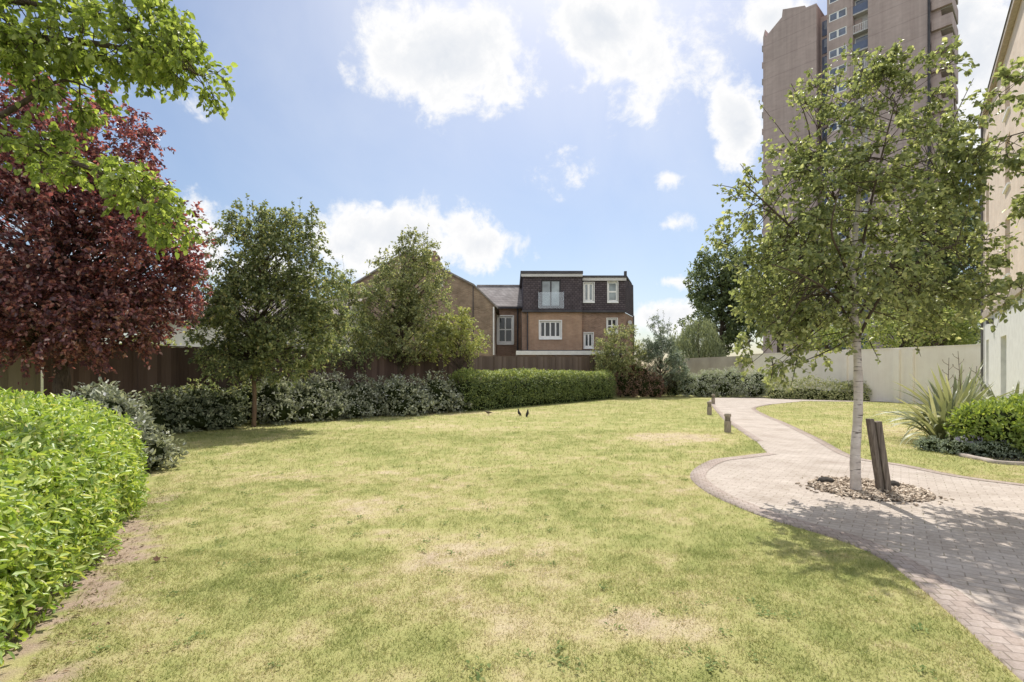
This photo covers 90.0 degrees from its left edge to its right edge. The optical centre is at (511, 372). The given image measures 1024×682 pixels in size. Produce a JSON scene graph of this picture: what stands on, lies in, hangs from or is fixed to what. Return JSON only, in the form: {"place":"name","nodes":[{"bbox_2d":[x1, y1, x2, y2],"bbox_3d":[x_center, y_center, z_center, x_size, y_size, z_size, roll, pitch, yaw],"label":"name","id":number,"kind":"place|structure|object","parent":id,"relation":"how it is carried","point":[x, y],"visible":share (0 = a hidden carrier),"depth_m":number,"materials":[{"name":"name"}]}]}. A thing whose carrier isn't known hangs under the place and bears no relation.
{"place":"outdoors","nodes":[
{"label":"outdoors","id":0,"kind":"place"},
{"bbox_2d":[41,373,678,396],"bbox_3d":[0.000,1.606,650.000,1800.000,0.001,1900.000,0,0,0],"label":"ground","id":1,"kind":"structure","parent":0,"point":[42,382],"depth_m":82.55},
{"bbox_2d":[667,314,728,371],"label":"weeping willow","id":2,"kind":"object","parent":1,"relation":"on","point":[688,343],"visible":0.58,"depth_m":50.16,"materials":[{"name":"green plant"}]},
{"bbox_2d":[673,233,777,354],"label":"broadleaf tree","id":3,"kind":"object","parent":1,"relation":"on","point":[723,284],"visible":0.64,"depth_m":57.08,"materials":[{"name":"green plant"}]},
{"bbox_2d":[740,225,849,352],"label":"broadleaf tree","id":4,"kind":"object","parent":1,"relation":"on","point":[753,328],"visible":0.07,"depth_m":49.38,"materials":[{"name":"green plant"}]},
{"bbox_2d":[842,304,980,348],"bbox_3d":[26.426,-1.593,32.787,9.531,6.397,5.294,0,0,0],"label":"bright bush","id":5,"kind":"object","parent":1,"relation":"on","point":[931,339],"visible":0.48,"depth_m":32.19,"materials":[{"name":"green plant"}]},
{"bbox_2d":[856,184,980,343],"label":"broadleaf tree","id":6,"kind":"object","parent":1,"relation":"on","point":[954,269],"visible":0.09,"depth_m":42.64,"materials":[{"name":"green plant"}]},
{"bbox_2d":[331,250,499,356],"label":"gable house","id":7,"kind":"structure","parent":0,"point":[484,309],"depth_m":36.00,"materials":[{"name":"brick"}]},
{"bbox_2d":[0,0,1010,372],"label":"sky","id":8,"kind":"structure","parent":0,"point":[592,137],"materials":[{"name":"blue"}]},
{"bbox_2d":[0,394,1023,681],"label":"lawn","id":9,"kind":"structure","parent":0,"point":[24,654],"depth_m":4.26,"materials":[{"name":"green plant"}]},
{"bbox_2d":[0,348,40,394],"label":"wooden fence","id":10,"kind":"object","parent":9,"relation":"on","point":[12,377],"visible":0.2,"depth_m":13.16,"materials":[{"name":"wood"}]},
{"bbox_2d":[0,387,150,666],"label":"clipped hedge","id":11,"kind":"object","parent":9,"relation":"on","point":[68,466],"visible":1,"depth_m":3.94,"materials":[{"name":"green plant"}]},
{"bbox_2d":[0,67,216,397],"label":"purple tree","id":12,"kind":"object","parent":9,"relation":"on","point":[81,299],"visible":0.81,"depth_m":10.48,"materials":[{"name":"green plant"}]},
{"bbox_2d":[24,491,206,681],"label":"leaf litter","id":13,"kind":"object","parent":9,"relation":"on","point":[106,592],"visible":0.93,"depth_m":3.83,"materials":[{"name":"brown plant"}]},
{"bbox_2d":[0,0,237,260],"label":"overhanging tree","id":14,"kind":"object","parent":9,"relation":"on","point":[163,58],"visible":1,"depth_m":5.49,"materials":[{"name":"green plant"}]},
{"bbox_2d":[55,377,188,472],"bbox_3d":[-6.782,0.870,8.507,2.722,1.607,1.806,0,0,28],"label":"variegated shrub","id":15,"kind":"object","parent":9,"relation":"on","point":[158,450],"visible":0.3,"depth_m":8.33,"materials":[{"name":"green plant"}]},
{"bbox_2d":[120,332,176,345],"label":"garden shrub","id":16,"kind":"object","parent":9,"relation":"on","point":[169,342],"visible":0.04,"depth_m":18.15,"materials":[{"name":"green plant"}]},
{"bbox_2d":[138,383,252,432],"bbox_3d":[-8.769,0.985,14.300,1.942,1.404,3.100,0,0,42],"label":"border shrub","id":17,"kind":"object","parent":9,"relation":"on","point":[186,412],"visible":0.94,"depth_m":13.93,"materials":[{"name":"green plant"}]},
{"bbox_2d":[171,377,327,423],"bbox_3d":[-8.336,0.899,16.280,4.886,1.555,1.856,0,0,-40],"label":"dark shrub","id":18,"kind":"object","parent":9,"relation":"on","point":[245,390],"visible":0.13,"depth_m":15.86,"materials":[{"name":"green plant"}]},
{"bbox_2d":[43,344,468,419],"bbox_3d":[-7.221,0.385,19.291,0.100,2.530,15.499,0,0,41],"label":"wooden fence","id":19,"kind":"object","parent":9,"relation":"on","point":[171,367],"visible":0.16,"depth_m":15.78,"materials":[{"name":"brown wood"}]},
{"bbox_2d":[136,299,378,352],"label":"white house","id":20,"kind":"structure","parent":9,"relation":"on","point":[179,339],"depth_m":24.50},
{"bbox_2d":[181,193,360,426],"bbox_3d":[-7.079,-1.847,15.039,4.562,6.899,3.772,0,0,-38],"label":"slim tree","id":21,"kind":"object","parent":9,"relation":"on","point":[257,348],"visible":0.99,"depth_m":14.57,"materials":[{"name":"green plant"}]},
{"bbox_2d":[248,373,350,424],"bbox_3d":[-6.953,0.839,16.749,2.019,1.715,3.272,0,0,39],"label":"border shrub","id":22,"kind":"object","parent":9,"relation":"on","point":[308,402],"visible":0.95,"depth_m":16.31,"materials":[{"name":"green plant"}]},
{"bbox_2d":[292,255,390,374],"bbox_3d":[-6.855,-1.540,20.245,3.511,6.281,2.963,0,0,35],"label":"leggy tree","id":23,"kind":"object","parent":9,"relation":"on","point":[364,341],"visible":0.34,"depth_m":20.18,"materials":[{"name":"green plant"}]},
{"bbox_2d":[308,368,397,418],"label":"border shrub","id":24,"kind":"object","parent":9,"relation":"on","point":[362,398],"visible":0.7,"depth_m":18.20,"materials":[{"name":"green plant"}]},
{"bbox_2d":[343,223,459,381],"bbox_3d":[-4.835,-2.424,21.967,5.229,8.050,3.994,0,0,0],"label":"apple tree","id":25,"kind":"object","parent":9,"relation":"on","point":[407,319],"visible":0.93,"depth_m":21.53,"materials":[{"name":"green plant"}]},
{"bbox_2d":[372,368,472,416],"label":"border shrub","id":26,"kind":"object","parent":9,"relation":"on","point":[436,395],"visible":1,"depth_m":19.52,"materials":[{"name":"green plant"}]},
{"bbox_2d":[415,306,490,382],"bbox_3d":[-2.571,-0.655,22.523,3.450,4.511,2.638,0,0,0],"label":"light green sapling","id":27,"kind":"object","parent":9,"relation":"on","point":[465,321],"visible":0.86,"depth_m":22.26,"materials":[{"name":"green plant"}]},
{"bbox_2d":[477,285,521,355],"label":"link house","id":28,"kind":"structure","parent":9,"relation":"on","point":[506,300],"depth_m":41.10,"materials":[{"name":"brick"}]},
{"bbox_2d":[497,315,513,344],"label":"window","id":29,"kind":"structure","parent":28,"relation":"in","point":[505,323],"depth_m":41.08,"materials":[{"name":"white glass"}]},
{"bbox_2d":[73,413,936,681],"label":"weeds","id":30,"kind":"object","parent":9,"relation":"on","point":[920,624],"visible":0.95,"depth_m":3.40,"materials":[{"name":"green plant"}]},
{"bbox_2d":[447,366,617,410],"bbox_3d":[1.778,0.697,26.474,1.873,1.987,13.851,0,0,38],"label":"laurel hedge","id":31,"kind":"object","parent":9,"relation":"on","point":[498,392],"visible":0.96,"depth_m":24.30,"materials":[{"name":"green plant"}]},
{"bbox_2d":[469,355,603,381],"bbox_3d":[2.029,0.265,29.936,0.100,2.770,12.698,0,0,41],"label":"wooden fence","id":32,"kind":"object","parent":9,"relation":"on","point":[545,363],"visible":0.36,"depth_m":29.11,"materials":[{"name":"wood"}]},
{"bbox_2d":[516,271,633,395],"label":"extended house","id":33,"kind":"structure","parent":9,"relation":"on","point":[569,313],"depth_m":38.00,"materials":[{"name":"red brick"}]},
{"bbox_2d":[539,320,561,339],"bbox_3d":[2.850,-3.174,38.035,1.723,1.455,0.210,0,0,0],"label":"window","id":34,"kind":"structure","parent":33,"relation":"in","point":[548,329],"depth_m":38.09,"materials":[{"name":"white glass"}]},
{"bbox_2d":[541,280,560,306],"bbox_3d":[2.882,-5.874,37.990,1.449,1.987,0.060,0,0,0],"label":"window","id":35,"kind":"structure","parent":33,"relation":"in","point":[550,289],"depth_m":37.98,"materials":[{"name":"grey glass"}]},
{"bbox_2d":[583,332,593,348],"bbox_3d":[5.743,-2.398,38.385,0.793,1.257,0.210,0,0,0],"label":"window","id":36,"kind":"structure","parent":33,"relation":"in","point":[588,337],"depth_m":38.43,"materials":[{"name":"white glass"}]},
{"bbox_2d":[583,282,594,302],"bbox_3d":[5.734,-5.977,38.235,0.875,1.573,0.210,0,0,0],"label":"window","id":37,"kind":"structure","parent":33,"relation":"in","point":[588,287],"depth_m":38.28,"materials":[{"name":"white glass"}]},
{"bbox_2d":[606,318,617,334],"bbox_3d":[7.505,-3.475,38.385,0.880,1.257,0.210,0,0,0],"label":"window","id":38,"kind":"structure","parent":33,"relation":"in","point":[609,322],"depth_m":38.43,"materials":[{"name":"white glass"}]},
{"bbox_2d":[607,281,618,302],"bbox_3d":[7.521,-6.008,38.235,0.848,1.637,0.210,0,0,0],"label":"window","id":39,"kind":"structure","parent":33,"relation":"in","point":[611,285],"depth_m":38.29,"materials":[{"name":"white glass"}]},
{"bbox_2d":[590,324,650,396],"bbox_3d":[7.008,-0.783,33.017,3.954,4.772,2.832,0,0,0],"label":"olive tree","id":40,"kind":"object","parent":9,"relation":"on","point":[614,363],"visible":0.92,"depth_m":32.65,"materials":[{"name":"green plant"}]},
{"bbox_2d":[613,361,667,397],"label":"reddish shrub","id":41,"kind":"object","parent":9,"relation":"on","point":[649,384],"visible":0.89,"depth_m":32.57,"materials":[{"name":"red plant"}]},
{"bbox_2d":[636,313,694,396],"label":"bluish bush","id":42,"kind":"object","parent":9,"relation":"on","point":[656,352],"visible":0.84,"depth_m":33.20,"materials":[{"name":"green plant"}]},
{"bbox_2d":[655,372,685,396],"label":"dark border shrub","id":43,"kind":"object","parent":9,"relation":"on","point":[673,391],"visible":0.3,"depth_m":33.82,"materials":[{"name":"green plant"}]},
{"bbox_2d":[677,369,716,396],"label":"pale shrub","id":44,"kind":"object","parent":9,"relation":"on","point":[695,387],"visible":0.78,"depth_m":33.36,"materials":[{"name":"green plant"}]},
{"bbox_2d":[707,401,711,414],"bbox_3d":[7.483,1.371,19.394,0.176,0.558,0.172,0,0,-23],"label":"bollard","id":45,"kind":"object","parent":9,"relation":"on","point":[709,408],"visible":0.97,"depth_m":19.33,"materials":[{"name":"brown wood"}]},
{"bbox_2d":[711,394,714,403],"bbox_3d":[10.205,1.371,25.946,0.176,0.558,0.172,0,0,-23],"label":"bollard","id":46,"kind":"object","parent":9,"relation":"on","point":[713,399],"visible":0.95,"depth_m":25.88,"materials":[{"name":"brown wood"}]},
{"bbox_2d":[697,365,743,396],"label":"pale shrub","id":47,"kind":"object","parent":9,"relation":"on","point":[721,387],"visible":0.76,"depth_m":33.18,"materials":[{"name":"green plant"}]},
{"bbox_2d":[724,413,730,432],"bbox_3d":[5.783,1.371,13.714,0.176,0.558,0.172,0,0,-23],"label":"bollard","id":48,"kind":"object","parent":9,"relation":"on","point":[727,424],"visible":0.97,"depth_m":13.65,"materials":[{"name":"brown wood"}]},
{"bbox_2d":[728,368,774,397],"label":"pale shrub","id":49,"kind":"object","parent":9,"relation":"on","point":[752,385],"visible":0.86,"depth_m":32.58,"materials":[{"name":"green plant"}]},
{"bbox_2d":[765,374,871,400],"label":"hedge","id":50,"kind":"object","parent":9,"relation":"on","point":[834,393],"visible":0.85,"depth_m":30.20,"materials":[{"name":"green plant"}]},
{"bbox_2d":[796,322,851,350],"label":"bright bush","id":51,"kind":"object","parent":9,"relation":"on","point":[831,338],"visible":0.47,"depth_m":35.71,"materials":[{"name":"green plant"}]},
{"bbox_2d":[683,344,980,403],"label":"boundary wall","id":52,"kind":"structure","parent":9,"relation":"on","point":[903,366],"depth_m":27.78,"materials":[{"name":"paint"}]},
{"bbox_2d":[926,437,1023,461],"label":"flower bed","id":53,"kind":"object","parent":9,"relation":"on","point":[1006,458],"visible":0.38,"depth_m":9.60,"materials":[{"name":"soil"}]},
{"bbox_2d":[873,385,984,445],"bbox_3d":[9.554,0.957,11.200,2.180,1.461,2.357,0,0,0],"label":"sword plant","id":54,"kind":"object","parent":53,"relation":"on","point":[934,427],"visible":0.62,"depth_m":11.19,"materials":[{"name":"green plant"}]},
{"bbox_2d":[869,354,1020,440],"bbox_3d":[10.311,0.716,11.872,3.255,2.432,3.325,0,0,0],"label":"sword plant","id":55,"kind":"object","parent":53,"relation":"on","point":[966,387],"visible":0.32,"depth_m":11.86,"materials":[{"name":"green plant"}]},
{"bbox_2d":[911,434,1023,457],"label":"lavender plant","id":56,"kind":"object","parent":53,"relation":"on","point":[998,449],"visible":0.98,"depth_m":9.88,"materials":[{"name":"green plant"}]},
{"bbox_2d":[942,393,1023,455],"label":"green bush","id":57,"kind":"object","parent":53,"relation":"on","point":[994,419],"visible":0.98,"depth_m":9.84,"materials":[{"name":"green plant"}]},
{"bbox_2d":[952,373,1023,402],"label":"sword plant","id":58,"kind":"object","parent":53,"relation":"on","point":[989,392],"visible":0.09,"depth_m":12.31,"materials":[{"name":"green plant"}]},
{"bbox_2d":[957,453,1023,465],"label":"bed edging","id":59,"kind":"object","parent":9,"relation":"on","point":[984,459],"visible":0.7,"depth_m":9.07,"materials":[{"name":"concrete"}]},
{"bbox_2d":[977,0,1023,400],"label":"brick building","id":60,"kind":"structure","parent":9,"relation":"on","point":[1002,353],"depth_m":17.72,"materials":[{"name":"white paint"}]},
{"bbox_2d":[1002,182,1009,194],"bbox_3d":[16.829,-6.258,17.342,0.187,0.076,1.220,0,0,38],"label":"window","id":61,"kind":"structure","parent":60,"relation":"in","point":[1008,183],"depth_m":17.29,"materials":[{"name":"glass"}]},
{"bbox_2d":[1002,106,1009,122],"bbox_3d":[16.829,-8.758,17.342,0.187,0.076,1.220,0,0,38],"label":"window","id":62,"kind":"structure","parent":60,"relation":"in","point":[1008,108],"depth_m":17.29,"materials":[{"name":"glass"}]},
{"bbox_2d":[762,0,957,352],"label":"tower block","id":63,"kind":"structure","parent":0,"point":[798,41],"depth_m":76.61,"materials":[{"name":"concrete"},{"name":"blue glass"}]},
{"bbox_2d":[822,128,826,141],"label":"stair window","id":64,"kind":"structure","parent":63,"relation":"in","point":[823,132],"depth_m":80.06,"materials":[{"name":"blue glass"}]},
{"bbox_2d":[822,56,826,71],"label":"stair window","id":65,"kind":"structure","parent":63,"relation":"in","point":[824,59],"depth_m":80.06,"materials":[{"name":"blue glass"}]},
{"bbox_2d":[822,38,826,54],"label":"stair window","id":66,"kind":"structure","parent":63,"relation":"in","point":[824,42],"depth_m":80.02,"materials":[{"name":"blue glass"}]},
{"bbox_2d":[822,20,826,36],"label":"stair window","id":67,"kind":"structure","parent":63,"relation":"in","point":[824,24],"depth_m":80.02,"materials":[{"name":"blue glass"}]},
{"bbox_2d":[829,138,846,148],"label":"window","id":68,"kind":"structure","parent":63,"relation":"in","point":[830,143],"depth_m":76.77,"materials":[{"name":"white glass"}]},
{"bbox_2d":[829,120,846,131],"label":"window","id":69,"kind":"structure","parent":63,"relation":"in","point":[834,125],"depth_m":77.33,"materials":[{"name":"white glass"}]},
{"bbox_2d":[829,82,846,95],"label":"window","id":70,"kind":"structure","parent":63,"relation":"in","point":[838,89],"depth_m":76.96,"materials":[{"name":"white glass"}]},
{"bbox_2d":[829,63,846,76],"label":"window","id":71,"kind":"structure","parent":63,"relation":"in","point":[842,66],"depth_m":77.17,"materials":[{"name":"white glass"}]},
{"bbox_2d":[829,44,846,58],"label":"window","id":72,"kind":"structure","parent":63,"relation":"in","point":[836,52],"depth_m":77.23,"materials":[{"name":"white glass"}]},
{"bbox_2d":[829,26,846,40],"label":"window","id":73,"kind":"structure","parent":63,"relation":"in","point":[842,31],"depth_m":77.08,"materials":[{"name":"white glass"}]},
{"bbox_2d":[829,7,846,22],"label":"window","id":74,"kind":"structure","parent":63,"relation":"in","point":[836,15],"depth_m":77.08,"materials":[{"name":"white glass"}]},
{"bbox_2d":[855,18,861,31],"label":"balcony door","id":75,"kind":"structure","parent":63,"relation":"in","point":[857,28],"depth_m":75.80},
{"bbox_2d":[855,34,867,43],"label":"balcony window","id":76,"kind":"structure","parent":63,"relation":"in","point":[864,37],"depth_m":75.54,"materials":[{"name":"blue glass"}]},
{"bbox_2d":[855,0,867,5],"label":"balcony window","id":77,"kind":"structure","parent":63,"relation":"in","point":[857,2],"depth_m":75.72,"materials":[{"name":"blue glass"}]},
{"bbox_2d":[706,398,1023,640],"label":"path","id":78,"kind":"structure","parent":0,"point":[968,541],"depth_m":5.93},
{"bbox_2d":[709,400,762,440],"bbox_3d":[8.400,1.607,20.485,0.407,0.050,18.117,0,0,18],"label":"path edging","id":79,"kind":"object","parent":78,"relation":"on","point":[741,429],"visible":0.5,"depth_m":14.46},
{"bbox_2d":[690,453,1023,681],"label":"path edging","id":80,"kind":"object","parent":78,"relation":"on","point":[981,624],"visible":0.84,"depth_m":3.85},
{"bbox_2d":[808,480,935,500],"bbox_3d":[4.841,1.581,6.976,1.411,0.001,1.400,0,0,0],"label":"tree pit","id":81,"kind":"object","parent":78,"relation":"on","point":[867,498],"visible":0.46,"depth_m":6.53,"materials":[{"name":"stone"}]},
{"bbox_2d":[795,475,954,505],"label":"loose stones","id":82,"kind":"object","parent":81,"relation":"on","point":[903,493],"visible":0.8,"depth_m":6.71,"materials":[{"name":"beige gravel"}]},
{"bbox_2d":[817,477,834,482],"bbox_3d":[4.480,1.546,7.331,0.232,0.110,0.167,0,0,0],"label":"dark stone","id":83,"kind":"object","parent":82,"relation":"on","point":[826,479],"visible":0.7,"depth_m":7.28,"materials":[{"name":"grey stone"}]},
{"bbox_2d":[700,35,1023,489],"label":"birch tree","id":84,"kind":"object","parent":82,"relation":"on","point":[805,319],"visible":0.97,"depth_m":6.57,"materials":[{"name":"green plant"}]},
{"bbox_2d":[866,418,891,491],"bbox_3d":[4.886,1.157,6.809,0.289,1.085,0.115,0,0,0],"label":"timber post","id":85,"kind":"object","parent":82,"relation":"on","point":[879,459],"visible":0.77,"depth_m":6.77,"materials":[{"name":"brown wood"}]},
{"bbox_2d":[891,480,899,486],"bbox_3d":[5.248,1.544,7.055,0.162,0.120,0.158,0,0,-38],"label":"dark stone","id":86,"kind":"object","parent":82,"relation":"on","point":[894,483],"visible":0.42,"depth_m":7.00,"materials":[{"name":"grey stone"}]},
{"bbox_2d":[751,404,1023,485],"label":"path edging","id":87,"kind":"object","parent":78,"relation":"on","point":[829,446],"visible":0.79,"depth_m":10.12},
{"bbox_2d":[940,56,1023,332],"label":"edge birch","id":88,"kind":"object","parent":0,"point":[1006,77],"visible":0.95,"depth_m":6.00,"materials":[{"name":"green plant"}]}
]}

